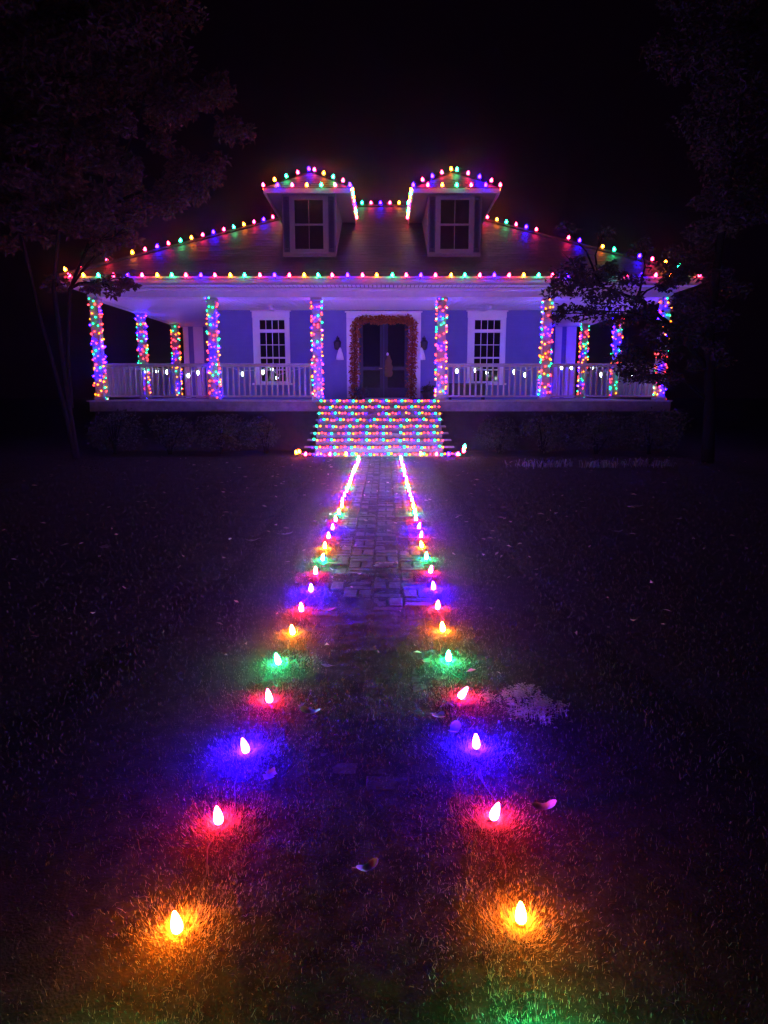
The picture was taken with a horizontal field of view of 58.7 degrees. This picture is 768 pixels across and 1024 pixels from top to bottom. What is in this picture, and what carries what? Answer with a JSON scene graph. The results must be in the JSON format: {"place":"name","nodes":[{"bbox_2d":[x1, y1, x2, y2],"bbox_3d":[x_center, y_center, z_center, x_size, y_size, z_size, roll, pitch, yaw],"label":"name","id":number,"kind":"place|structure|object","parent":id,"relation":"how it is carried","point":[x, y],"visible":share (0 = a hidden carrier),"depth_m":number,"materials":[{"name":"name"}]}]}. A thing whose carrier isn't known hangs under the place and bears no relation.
{"place":"outdoors","nodes":[
{"label":"outdoors","id":0,"kind":"place"},
{"bbox_2d":[58,173,704,456],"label":"house","id":1,"kind":"structure","parent":0,"point":[312,230],"depth_m":17.13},
{"bbox_2d":[87,298,107,399],"bbox_3d":[-7.060,-4.009,16.861,0.320,2.441,0.317,0,10,0],"label":"column light string","id":2,"kind":"object","parent":1,"relation":"attached to","point":[98,348],"depth_m":16.77,"materials":[{"name":"multicoloured plastic"}]},
{"bbox_2d":[135,315,150,394],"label":"column light string","id":3,"kind":"object","parent":1,"relation":"attached to","point":[143,346],"depth_m":19.88,"materials":[{"name":"multicoloured plastic"}]},
{"bbox_2d":[130,367,203,377],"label":"white light string","id":4,"kind":"object","parent":1,"relation":"hanging from","point":[188,375],"visible":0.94,"depth_m":17.07,"materials":[{"name":"grey plastic"}]},
{"bbox_2d":[64,215,273,271],"bbox_3d":[-4.687,-7.668,18.724,8.157,3.054,0.082,-10,14,-44],"label":"roof light string","id":5,"kind":"object","parent":1,"relation":"attached to","point":[168,243],"visible":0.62,"depth_m":18.27,"materials":[{"name":"multicoloured plastic"}]},
{"bbox_2d":[170,326,182,394],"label":"column light string","id":6,"kind":"object","parent":1,"relation":"attached to","point":[176,353],"depth_m":22.82,"materials":[{"name":"multicoloured plastic"}]},
{"bbox_2d":[205,297,220,398],"bbox_3d":[-4.210,-4.028,16.858,0.319,2.430,0.318,0,10,0],"label":"column light string","id":7,"kind":"object","parent":1,"relation":"attached to","point":[218,347],"depth_m":16.79,"materials":[{"name":"multicoloured plastic"}]},
{"bbox_2d":[229,367,303,375],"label":"white light string","id":8,"kind":"object","parent":1,"relation":"hanging from","point":[262,370],"visible":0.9,"depth_m":17.07,"materials":[{"name":"grey plastic"}]},
{"bbox_2d":[249,304,292,311],"bbox_3d":[-2.969,-5.353,17.869,1.161,0.130,1.154,0,10,0],"label":"ceiling fan","id":9,"kind":"object","parent":1,"relation":"hanging from","point":[270,307],"visible":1,"depth_m":17.79,"materials":[{"name":"paint"}]},
{"bbox_2d":[250,310,291,384],"bbox_3d":[-3.155,-4.600,19.140,1.130,2.040,0.075,0,10,0],"label":"window","id":10,"kind":"structure","parent":1,"relation":"in","point":[270,332],"depth_m":19.13,"materials":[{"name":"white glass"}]},
{"bbox_2d":[273,167,343,183],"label":"dormer light string","id":11,"kind":"object","parent":1,"relation":"attached to","point":[314,170],"visible":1,"depth_m":17.20,"materials":[{"name":"multicoloured plastic"}]},
{"bbox_2d":[262,183,357,219],"bbox_3d":[-1.885,-8.230,18.184,2.258,0.128,3.212,0,10,0],"label":"dormer light string","id":12,"kind":"object","parent":1,"relation":"on","point":[321,185],"visible":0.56,"depth_m":16.65,"materials":[{"name":"multicoloured plastic"}]},
{"bbox_2d":[310,301,323,396],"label":"column light string","id":13,"kind":"object","parent":1,"relation":"attached to","point":[317,348],"depth_m":16.79,"materials":[{"name":"multicoloured plastic"}]},
{"bbox_2d":[334,336,340,349],"bbox_3d":[-1.300,-4.718,19.035,0.220,0.389,0.238,0,10,0],"label":"wall lantern","id":14,"kind":"object","parent":1,"relation":"attached to","point":[337,343],"depth_m":18.96,"materials":[{"name":"black metal"}]},
{"bbox_2d":[336,348,343,359],"bbox_3d":[-1.230,-4.466,19.035,0.220,0.432,0.172,0,10,0],"label":"ghost ornament","id":15,"kind":"object","parent":14,"relation":"hanging from","point":[339,356],"visible":1,"depth_m":18.99,"materials":[{"name":"white fabric"}]},
{"bbox_2d":[353,387,368,398],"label":"potted plant","id":16,"kind":"object","parent":1,"relation":"on","point":[361,393],"visible":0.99,"depth_m":19.00,"materials":[{"name":"green plant"}]},
{"bbox_2d":[359,320,383,397],"bbox_3d":[-0.352,-4.316,19.192,0.692,2.173,0.069,0,10,0],"label":"door","id":17,"kind":"structure","parent":1,"relation":"in","point":[371,365],"depth_m":19.22,"materials":[{"name":"black paint"}]},
{"bbox_2d":[315,425,438,427],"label":"step light string","id":18,"kind":"object","parent":1,"relation":"attached to","point":[367,426],"visible":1,"depth_m":16.15,"materials":[{"name":"multicoloured plastic"}]},
{"bbox_2d":[312,445,443,448],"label":"step light string","id":19,"kind":"object","parent":1,"relation":"attached to","point":[386,447],"visible":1,"depth_m":15.67,"materials":[{"name":"multicoloured plastic"}]},
{"bbox_2d":[314,431,442,434],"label":"step light string","id":20,"kind":"object","parent":1,"relation":"attached to","point":[383,433],"visible":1,"depth_m":15.99,"materials":[{"name":"multicoloured plastic"}]},
{"bbox_2d":[313,438,443,441],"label":"step light string","id":21,"kind":"object","parent":1,"relation":"attached to","point":[324,439],"visible":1,"depth_m":15.83,"materials":[{"name":"multicoloured plastic"}]},
{"bbox_2d":[319,405,439,408],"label":"step light string","id":22,"kind":"object","parent":1,"relation":"attached to","point":[330,407],"visible":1,"depth_m":16.64,"materials":[{"name":"multicoloured plastic"}]},
{"bbox_2d":[320,399,438,401],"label":"step light string","id":23,"kind":"object","parent":1,"relation":"attached to","point":[380,400],"visible":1,"depth_m":16.82,"materials":[{"name":"multicoloured plastic"}]},
{"bbox_2d":[318,412,440,414],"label":"step light string","id":24,"kind":"object","parent":1,"relation":"attached to","point":[378,413],"visible":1,"depth_m":16.48,"materials":[{"name":"multicoloured plastic"}]},
{"bbox_2d":[320,418,440,421],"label":"step light string","id":25,"kind":"object","parent":1,"relation":"attached to","point":[357,420],"visible":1,"depth_m":16.32,"materials":[{"name":"multicoloured plastic"}]},
{"bbox_2d":[348,313,418,398],"bbox_3d":[-0.018,-4.299,19.170,2.031,2.501,0.358,0,10,0],"label":"door garland","id":26,"kind":"object","parent":1,"relation":"attached to","point":[390,320],"depth_m":19.07,"materials":[{"name":"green plant"}]},
{"bbox_2d":[68,273,700,278],"bbox_3d":[0.077,-5.519,15.941,14.928,0.130,0.074,0,10,0],"label":"roof light string","id":27,"kind":"object","parent":1,"relation":"attached to","point":[318,275],"visible":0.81,"depth_m":15.92,"materials":[{"name":"multicoloured plastic"}]},
{"bbox_2d":[309,452,460,455],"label":"step light string","id":28,"kind":"object","parent":1,"relation":"attached to","point":[405,454],"visible":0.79,"depth_m":15.51,"materials":[{"name":"multicoloured plastic"}]},
{"bbox_2d":[361,201,408,204],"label":"roof light string","id":29,"kind":"object","parent":1,"relation":"on","point":[380,202],"visible":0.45,"depth_m":21.37,"materials":[{"name":"multicoloured plastic"}]},
{"bbox_2d":[384,320,408,397],"bbox_3d":[0.343,-4.316,19.192,0.690,2.173,0.069,0,10,0],"label":"door","id":30,"kind":"structure","parent":1,"relation":"in","point":[396,340],"depth_m":19.21,"materials":[{"name":"black paint"}]},
{"bbox_2d":[385,352,392,376],"bbox_3d":[0.135,-4.144,19.208,0.237,0.680,0.058,0,10,0],"label":"door ornament","id":31,"kind":"object","parent":30,"relation":"attached to","point":[388,367],"depth_m":19.20,"materials":[{"name":"brown fabric"}]},
{"bbox_2d":[421,336,427,349],"bbox_3d":[1.120,-4.718,19.035,0.220,0.389,0.238,0,10,0],"label":"wall lantern","id":32,"kind":"object","parent":1,"relation":"attached to","point":[424,342],"depth_m":18.96,"materials":[{"name":"black metal"}]},
{"bbox_2d":[418,347,424,359],"bbox_3d":[1.050,-4.466,19.035,0.220,0.432,0.172,0,10,0],"label":"ghost ornament","id":33,"kind":"object","parent":32,"relation":"hanging from","point":[421,355],"visible":1,"depth_m":18.99,"materials":[{"name":"white fabric"}]},
{"bbox_2d":[420,381,434,398],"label":"potted plant","id":34,"kind":"object","parent":1,"relation":"on","point":[427,392],"visible":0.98,"depth_m":18.86,"materials":[{"name":"green plant"}]},
{"bbox_2d":[434,298,447,395],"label":"column light string","id":35,"kind":"object","parent":1,"relation":"attached to","point":[446,307],"depth_m":16.78,"materials":[{"name":"multicoloured plastic"}]},
{"bbox_2d":[406,183,501,218],"bbox_3d":[1.775,-8.230,18.184,2.258,0.128,3.212,0,10,0],"label":"dormer light string","id":36,"kind":"object","parent":1,"relation":"on","point":[442,185],"visible":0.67,"depth_m":16.66,"materials":[{"name":"multicoloured plastic"}]},
{"bbox_2d":[421,167,492,183],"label":"dormer light string","id":37,"kind":"object","parent":1,"relation":"attached to","point":[451,169],"visible":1,"depth_m":17.10,"materials":[{"name":"multicoloured plastic"}]},
{"bbox_2d":[448,383,485,399],"bbox_3d":[2.200,-3.215,18.213,1.040,0.429,0.390,0,10,0],"label":"porch bench","id":38,"kind":"object","parent":1,"relation":"on","point":[466,389],"visible":0.69,"depth_m":18.05,"materials":[{"name":"grey wood"}]},
{"bbox_2d":[466,304,507,311],"bbox_3d":[2.724,-5.351,17.862,1.152,0.130,1.163,0,10,0],"label":"ceiling fan","id":39,"kind":"object","parent":1,"relation":"hanging from","point":[488,307],"visible":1,"depth_m":17.81,"materials":[{"name":"paint"}]},
{"bbox_2d":[467,310,507,384],"bbox_3d":[2.875,-4.600,19.140,1.170,2.040,0.075,0,10,0],"label":"window","id":40,"kind":"structure","parent":1,"relation":"in","point":[484,327],"depth_m":19.13,"materials":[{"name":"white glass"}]},
{"bbox_2d":[455,367,533,376],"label":"white light string","id":41,"kind":"object","parent":1,"relation":"hanging from","point":[456,370],"visible":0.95,"depth_m":17.07,"materials":[{"name":"grey plastic"}]},
{"bbox_2d":[538,299,553,394],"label":"column light string","id":42,"kind":"object","parent":1,"relation":"attached to","point":[547,351],"depth_m":16.77,"materials":[{"name":"multicoloured plastic"}]},
{"bbox_2d":[486,215,677,266],"bbox_3d":[4.464,-7.668,18.726,8.149,3.054,0.081,10,14,44],"label":"roof light string","id":43,"kind":"object","parent":1,"relation":"attached to","point":[579,241],"visible":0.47,"depth_m":18.26,"materials":[{"name":"multicoloured plastic"}]},
{"bbox_2d":[577,326,589,394],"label":"column light string","id":44,"kind":"object","parent":1,"relation":"attached to","point":[580,356],"depth_m":22.84,"materials":[{"name":"multicoloured plastic"}]},
{"bbox_2d":[609,325,622,393],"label":"column light string","id":45,"kind":"object","parent":1,"relation":"attached to","point":[615,353],"depth_m":19.92,"materials":[{"name":"multicoloured plastic"}]},
{"bbox_2d":[653,298,671,394],"bbox_3d":[6.870,-4.008,16.861,0.320,2.447,0.319,0,10,0],"label":"column light string","id":46,"kind":"object","parent":1,"relation":"attached to","point":[658,353],"depth_m":16.79,"materials":[{"name":"multicoloured plastic"}]},
{"bbox_2d":[0,398,767,1023],"bbox_3d":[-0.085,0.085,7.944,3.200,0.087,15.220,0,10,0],"label":"lawn","id":47,"kind":"structure","parent":0,"point":[28,981],"depth_m":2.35,"materials":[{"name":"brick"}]},
{"bbox_2d":[85,408,146,453],"bbox_3d":[-6.369,-1.928,16.300,1.522,1.098,1.002,0,10,0],"label":"shrub","id":48,"kind":"object","parent":47,"relation":"on","point":[110,430],"visible":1,"depth_m":16.16,"materials":[{"name":"green plant"}]},
{"bbox_2d":[0,0,256,458],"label":"crepe myrtle tree","id":49,"kind":"object","parent":47,"relation":"on","point":[46,174],"visible":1,"depth_m":13.55,"materials":[{"name":"green plant"}]},
{"bbox_2d":[144,415,197,453],"bbox_3d":[-5.033,-1.828,16.152,1.275,0.954,1.068,0,10,0],"label":"shrub","id":50,"kind":"object","parent":47,"relation":"on","point":[178,434],"visible":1,"depth_m":16.07,"materials":[{"name":"green plant"}]},
{"bbox_2d":[170,911,182,937],"bbox_3d":[-0.549,1.148,1.825,0.036,0.185,0.033,0,10,0],"label":"path light","id":51,"kind":"object","parent":47,"relation":"on","point":[176,924],"visible":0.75,"depth_m":1.80,"materials":[{"name":"orange"}]},
{"bbox_2d":[213,806,223,826],"bbox_3d":[-0.552,1.069,2.287,0.034,0.186,0.033,0,10,0],"label":"path light","id":52,"kind":"object","parent":47,"relation":"on","point":[218,819],"visible":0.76,"depth_m":2.27,"materials":[{"name":"red plastic"}]},
{"bbox_2d":[192,413,247,453],"bbox_3d":[-3.897,-1.845,16.111,1.383,0.995,1.035,4,11,20],"label":"shrub","id":53,"kind":"object","parent":47,"relation":"on","point":[213,427],"visible":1,"depth_m":16.04,"materials":[{"name":"green plant"}]},
{"bbox_2d":[241,738,249,754],"bbox_3d":[-0.543,0.990,2.735,0.054,0.181,0.033,0,10,0],"label":"path light","id":54,"kind":"object","parent":47,"relation":"on","point":[245,748],"visible":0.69,"depth_m":2.71,"materials":[{"name":"blue plastic"}]},
{"bbox_2d":[240,416,280,453],"bbox_3d":[-2.908,-1.830,16.265,0.933,0.915,0.950,6,12,31],"label":"shrub","id":55,"kind":"object","parent":47,"relation":"on","point":[267,429],"visible":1,"depth_m":16.16,"materials":[{"name":"green plant"}]},
{"bbox_2d":[262,767,276,779],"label":"fallen leaf","id":56,"kind":"object","parent":47,"relation":"on","point":[270,773],"visible":1,"depth_m":2.57,"materials":[{"name":"brown plant"}]},
{"bbox_2d":[266,689,272,704],"bbox_3d":[-0.529,0.913,3.179,0.042,0.184,0.034,0,10,0],"label":"path light","id":57,"kind":"object","parent":47,"relation":"on","point":[269,698],"visible":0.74,"depth_m":3.16,"materials":[{"name":"red"}]},
{"bbox_2d":[190,457,359,908],"bbox_3d":[-0.540,0.000,8.269,0.088,0.012,14.052,0,10,0],"label":"light cord","id":58,"kind":"object","parent":47,"relation":"on","point":[249,743],"visible":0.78,"depth_m":2.44,"materials":[{"name":"black plastic"}]},
{"bbox_2d":[275,653,281,665],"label":"path light","id":59,"kind":"object","parent":47,"relation":"on","point":[277,660],"visible":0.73,"depth_m":3.60,"materials":[{"name":"green"}]},
{"bbox_2d":[290,625,294,635],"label":"path light","id":60,"kind":"object","parent":47,"relation":"on","point":[292,631],"visible":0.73,"depth_m":4.05,"materials":[{"name":"orange"}]},
{"bbox_2d":[299,603,303,612],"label":"path light","id":61,"kind":"object","parent":47,"relation":"on","point":[301,608],"visible":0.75,"depth_m":4.49,"materials":[{"name":"red"}]},
{"bbox_2d":[299,705,319,713],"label":"fallen leaf","id":62,"kind":"object","parent":47,"relation":"on","point":[305,709],"visible":1,"depth_m":3.07,"materials":[{"name":"brown plant"}]},
{"bbox_2d":[309,584,312,592],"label":"path light","id":63,"kind":"object","parent":47,"relation":"on","point":[310,588],"visible":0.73,"depth_m":4.94,"materials":[{"name":"blue"}]},
{"bbox_2d":[295,449,346,456],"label":"ground light string","id":64,"kind":"object","parent":47,"relation":"on","point":[317,453],"visible":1,"depth_m":15.30,"materials":[{"name":"multicoloured"}]},
{"bbox_2d":[7,456,688,1023],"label":"light glow","id":65,"kind":"object","parent":47,"relation":"on","point":[483,820],"visible":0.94,"depth_m":2.33,"materials":[{"name":"multicoloured"}]},
{"bbox_2d":[130,573,565,1023],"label":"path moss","id":66,"kind":"object","parent":47,"relation":"on","point":[363,807],"visible":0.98,"depth_m":2.36,"materials":[{"name":"green plant"}]},
{"bbox_2d":[352,858,377,870],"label":"fallen leaf","id":67,"kind":"object","parent":47,"relation":"on","point":[372,863],"visible":1,"depth_m":2.06,"materials":[{"name":"brown plant"}]},
{"bbox_2d":[3,456,747,673],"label":"leaf litter","id":68,"kind":"object","parent":47,"relation":"on","point":[471,669],"visible":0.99,"depth_m":7.18,"materials":[{"name":"brown plant"}]},
{"bbox_2d":[373,561,396,566],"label":"fallen leaf","id":69,"kind":"object","parent":47,"relation":"on","point":[386,564],"visible":1,"depth_m":5.73,"materials":[{"name":"brown plant"}]},
{"bbox_2d":[431,582,435,590],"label":"path light","id":70,"kind":"object","parent":47,"relation":"on","point":[433,587],"visible":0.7,"depth_m":4.99,"materials":[{"name":"blue"}]},
{"bbox_2d":[435,600,439,609],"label":"path light","id":71,"kind":"object","parent":47,"relation":"on","point":[437,606],"visible":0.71,"depth_m":4.54,"materials":[{"name":"red"}]},
{"bbox_2d":[432,711,444,716],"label":"fallen leaf","id":72,"kind":"object","parent":47,"relation":"on","point":[439,714],"visible":1,"depth_m":3.04,"materials":[{"name":"brown plant"}]},
{"bbox_2d":[440,622,444,632],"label":"path light","id":73,"kind":"object","parent":47,"relation":"on","point":[442,627],"visible":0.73,"depth_m":4.10,"materials":[{"name":"orange"}]},
{"bbox_2d":[419,444,465,456],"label":"ground light string","id":74,"kind":"object","parent":47,"relation":"on","point":[448,453],"visible":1,"depth_m":15.31,"materials":[{"name":"multicoloured"}]},
{"bbox_2d":[446,650,451,662],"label":"path light","id":75,"kind":"object","parent":47,"relation":"on","point":[448,657],"visible":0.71,"depth_m":3.65,"materials":[{"name":"green"}]},
{"bbox_2d":[448,717,460,731],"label":"fallen leaf","id":76,"kind":"object","parent":47,"relation":"on","point":[455,725],"visible":1,"depth_m":2.92,"materials":[{"name":"brown plant"}]},
{"bbox_2d":[457,687,467,699],"bbox_3d":[0.338,0.901,3.224,0.116,0.151,0.033,-1,10,-4],"label":"path light","id":77,"kind":"object","parent":47,"relation":"on","point":[462,693],"visible":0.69,"depth_m":3.21,"materials":[{"name":"red"}]},
{"bbox_2d":[400,461,538,1021],"bbox_3d":[0.359,-0.016,8.360,0.094,0.012,13.989,0,10,0],"label":"light cord","id":78,"kind":"object","parent":47,"relation":"on","point":[495,803],"visible":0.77,"depth_m":2.10,"materials":[{"name":"black plastic"}]},
{"bbox_2d":[472,733,479,750],"bbox_3d":[0.373,0.984,2.770,0.032,0.186,0.033,0,10,0],"label":"path light","id":79,"kind":"object","parent":47,"relation":"on","point":[476,743],"visible":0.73,"depth_m":2.75,"materials":[{"name":"blue"}]},
{"bbox_2d":[488,802,499,822],"bbox_3d":[0.359,1.064,2.309,0.062,0.179,0.033,0,10,0],"label":"path light","id":80,"kind":"object","parent":47,"relation":"on","point":[494,813],"visible":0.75,"depth_m":2.29,"materials":[{"name":"red"}]},
{"bbox_2d":[472,415,519,453],"bbox_3d":[2.701,-1.860,16.365,1.150,0.937,0.829,0,10,0],"label":"shrub","id":81,"kind":"object","parent":47,"relation":"on","point":[493,433],"visible":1,"depth_m":16.33,"materials":[{"name":"green plant"}]},
{"bbox_2d":[515,901,526,927],"bbox_3d":[0.371,1.143,1.859,0.031,0.186,0.033,0,10,0],"label":"path light","id":82,"kind":"object","parent":47,"relation":"on","point":[520,916],"visible":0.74,"depth_m":1.84,"materials":[{"name":"orange"}]},
{"bbox_2d":[478,682,571,727],"bbox_3d":[0.674,0.875,3.133,0.341,0.056,0.427,-5,11,-28],"label":"clover patch","id":83,"kind":"object","parent":47,"relation":"on","point":[538,705],"visible":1,"depth_m":3.13,"materials":[{"name":"green plant"}]},
{"bbox_2d":[528,799,556,809],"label":"fallen leaf","id":84,"kind":"object","parent":47,"relation":"on","point":[549,804],"visible":1,"depth_m":2.37,"materials":[{"name":"brown plant"}]},
{"bbox_2d":[505,456,586,468],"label":"plant","id":85,"kind":"object","parent":47,"relation":"on","point":[542,463],"visible":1,"depth_m":13.30,"materials":[{"name":"green plant"}]},
{"bbox_2d":[518,411,577,453],"bbox_3d":[3.821,-1.859,16.090,1.312,1.036,1.083,-6,12,-32],"label":"shrub","id":86,"kind":"object","parent":47,"relation":"on","point":[544,439],"visible":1,"depth_m":15.99,"materials":[{"name":"green plant"}]},
{"bbox_2d":[578,457,615,467],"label":"plant","id":87,"kind":"object","parent":47,"relation":"on","point":[599,464],"visible":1,"depth_m":13.19,"materials":[{"name":"green plant"}]},
{"bbox_2d":[570,410,631,453],"bbox_3d":[5.078,-1.880,16.103,1.425,1.068,1.279,0,10,0],"label":"shrub","id":88,"kind":"object","parent":47,"relation":"on","point":[607,427],"visible":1,"depth_m":15.95,"materials":[{"name":"green plant"}]},
{"bbox_2d":[539,0,767,462],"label":"tree","id":89,"kind":"object","parent":47,"relation":"on","point":[719,87],"visible":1,"depth_m":13.48,"materials":[{"name":"green plant"}]},
{"bbox_2d":[611,455,695,467],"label":"plant","id":90,"kind":"object","parent":47,"relation":"on","point":[646,464],"visible":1,"depth_m":13.42,"materials":[{"name":"green plant"}]},
{"bbox_2d":[617,407,693,453],"bbox_3d":[6.355,-1.908,16.050,1.658,1.136,1.145,4,11,21],"label":"shrub","id":91,"kind":"object","parent":47,"relation":"on","point":[653,428],"visible":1,"depth_m":16.02,"materials":[{"name":"green plant"}]},
{"bbox_2d":[0,0,767,397],"label":"sky","id":92,"kind":"structure","parent":0,"point":[544,100],"materials":[{"name":"black"}]}
]}

